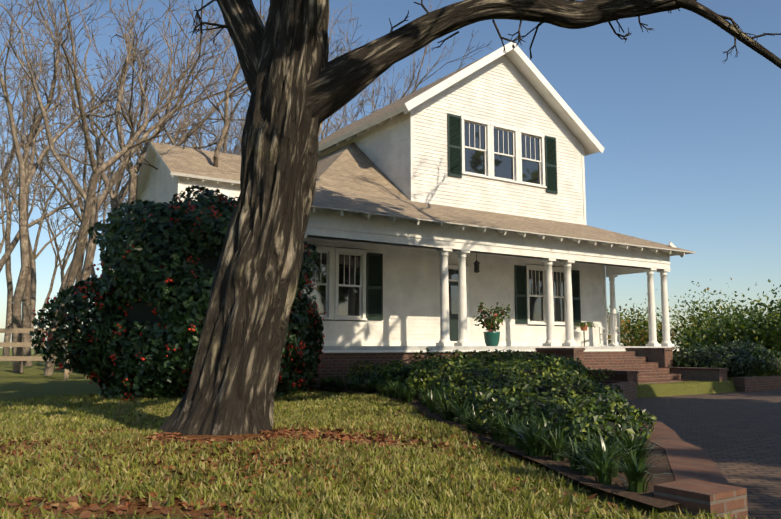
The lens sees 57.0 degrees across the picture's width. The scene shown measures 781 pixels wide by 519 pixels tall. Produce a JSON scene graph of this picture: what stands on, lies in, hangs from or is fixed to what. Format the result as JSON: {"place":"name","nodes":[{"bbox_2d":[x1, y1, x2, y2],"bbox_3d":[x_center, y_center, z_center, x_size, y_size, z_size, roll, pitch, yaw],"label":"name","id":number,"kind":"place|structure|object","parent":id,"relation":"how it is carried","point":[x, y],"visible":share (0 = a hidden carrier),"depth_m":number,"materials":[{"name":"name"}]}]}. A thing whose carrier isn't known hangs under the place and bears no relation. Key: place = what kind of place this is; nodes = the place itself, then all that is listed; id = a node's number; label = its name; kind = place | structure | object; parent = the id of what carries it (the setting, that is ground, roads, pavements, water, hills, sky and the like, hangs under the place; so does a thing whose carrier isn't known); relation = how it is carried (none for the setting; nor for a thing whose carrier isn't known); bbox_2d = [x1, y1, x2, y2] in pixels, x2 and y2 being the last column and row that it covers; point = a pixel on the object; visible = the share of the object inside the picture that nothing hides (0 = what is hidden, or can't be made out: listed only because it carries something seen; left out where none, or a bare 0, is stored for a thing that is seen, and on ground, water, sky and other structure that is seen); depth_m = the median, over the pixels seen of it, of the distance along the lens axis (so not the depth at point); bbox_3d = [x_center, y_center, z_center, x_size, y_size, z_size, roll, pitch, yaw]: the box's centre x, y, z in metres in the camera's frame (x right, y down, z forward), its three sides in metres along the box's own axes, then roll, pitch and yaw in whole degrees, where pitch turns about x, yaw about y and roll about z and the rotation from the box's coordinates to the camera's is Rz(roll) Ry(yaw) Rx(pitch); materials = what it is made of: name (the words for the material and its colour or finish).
{"place":"outdoors","nodes":[
{"label":"outdoors","id":0,"kind":"place"},
{"bbox_2d":[0,348,738,518],"bbox_3d":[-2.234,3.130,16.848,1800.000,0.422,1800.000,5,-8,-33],"label":"ground","id":1,"kind":"structure","parent":0,"point":[33,380],"depth_m":10.39,"materials":[{"name":"green plant"}]},
{"bbox_2d":[0,328,79,379],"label":"rail fence","id":2,"kind":"object","parent":1,"relation":"on","point":[20,344],"depth_m":22.32,"materials":[{"name":"brown wood"}]},
{"bbox_2d":[0,52,324,375],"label":"bare trees","id":3,"kind":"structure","parent":1,"relation":"on","point":[25,292],"depth_m":30.70,"materials":[{"name":"brown plant"}]},
{"bbox_2d":[0,0,492,255],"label":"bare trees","id":4,"kind":"object","parent":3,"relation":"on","point":[128,112],"visible":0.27,"depth_m":36.07,"materials":[{"name":"brown plant"}]},
{"bbox_2d":[30,185,326,400],"bbox_3d":[-3.840,0.665,14.790,5.096,4.424,5.857,-2,-7,14],"label":"holly bush","id":5,"kind":"object","parent":1,"relation":"on","point":[149,296],"visible":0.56,"depth_m":12.88,"materials":[{"name":"green plant"}]},
{"bbox_2d":[0,392,643,518],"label":"grass blades","id":6,"kind":"object","parent":1,"relation":"on","point":[272,434],"visible":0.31,"depth_m":5.95,"materials":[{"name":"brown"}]},
{"bbox_2d":[0,389,765,518],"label":"grass tufts","id":7,"kind":"object","parent":1,"relation":"on","point":[49,420],"visible":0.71,"depth_m":5.48,"materials":[{"name":"green plant"}]},
{"bbox_2d":[97,42,728,388],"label":"house","id":8,"kind":"structure","parent":1,"relation":"on","point":[423,196],"depth_m":23.20,"materials":[{"name":"white wood"}]},
{"bbox_2d":[473,253,479,272],"bbox_3d":[2.685,0.051,22.410,0.240,0.730,0.208,5,-8,-33],"label":"porch lantern","id":9,"kind":"object","parent":8,"relation":"attached to","point":[476,263],"visible":0.92,"depth_m":22.33,"materials":[{"name":"black metal"}]},
{"bbox_2d":[473,302,595,345],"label":"potted plants","id":10,"kind":"object","parent":8,"relation":"on","point":[491,337],"visible":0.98,"depth_m":21.09,"materials":[{"name":"green plant"}]},
{"bbox_2d":[598,313,621,345],"bbox_3d":[7.730,2.479,25.387,0.580,1.158,0.912,-5,-9,36],"label":"rocking chair","id":11,"kind":"object","parent":8,"relation":"on","point":[613,330],"visible":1,"depth_m":25.53,"materials":[{"name":"white wood"}]},
{"bbox_2d":[157,0,780,435],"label":"tree","id":12,"kind":"object","parent":1,"relation":"on","point":[301,86],"visible":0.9,"depth_m":7.41,"materials":[{"name":"brown plant"}]},
{"bbox_2d":[344,348,614,403],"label":"shrubs","id":13,"kind":"object","parent":1,"relation":"on","point":[441,372],"visible":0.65,"depth_m":13.04,"materials":[{"name":"green plant"}]},
{"bbox_2d":[313,383,680,507],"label":"bed mulch","id":14,"kind":"object","parent":1,"relation":"on","point":[617,486],"visible":0.15,"depth_m":5.48,"materials":[{"name":"soil"}]},
{"bbox_2d":[317,374,673,492],"bbox_3d":[0.880,2.075,10.936,2.373,0.391,13.182,2,-7,-14],"label":"liriope border","id":15,"kind":"object","parent":14,"relation":"on","point":[595,457],"visible":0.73,"depth_m":6.15,"materials":[{"name":"green plant"}]},
{"bbox_2d":[437,369,657,453],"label":"dark shrubs","id":16,"kind":"object","parent":14,"relation":"on","point":[549,395],"visible":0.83,"depth_m":7.78,"materials":[{"name":"green plant"}]},
{"bbox_2d":[605,373,780,518],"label":"brick edging walls","id":17,"kind":"structure","parent":1,"relation":"on","point":[701,482],"depth_m":5.15,"materials":[{"name":"red brick"}]},
{"bbox_2d":[607,278,780,354],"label":"leafy hedge","id":18,"kind":"object","parent":1,"relation":"on","point":[752,328],"visible":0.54,"depth_m":37.95,"materials":[{"name":"green plant"}]},
{"bbox_2d":[626,390,780,518],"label":"brick paving","id":19,"kind":"structure","parent":1,"relation":"on","point":[736,436],"depth_m":10.78,"materials":[{"name":"brick"}]},
{"bbox_2d":[672,339,780,376],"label":"planter shrubs","id":20,"kind":"object","parent":1,"relation":"on","point":[744,360],"visible":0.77,"depth_m":22.21,"materials":[{"name":"green plant"}]},
{"bbox_2d":[0,0,780,347],"label":"sky","id":21,"kind":"structure","parent":0,"point":[690,159],"materials":[{"name":"blue"}]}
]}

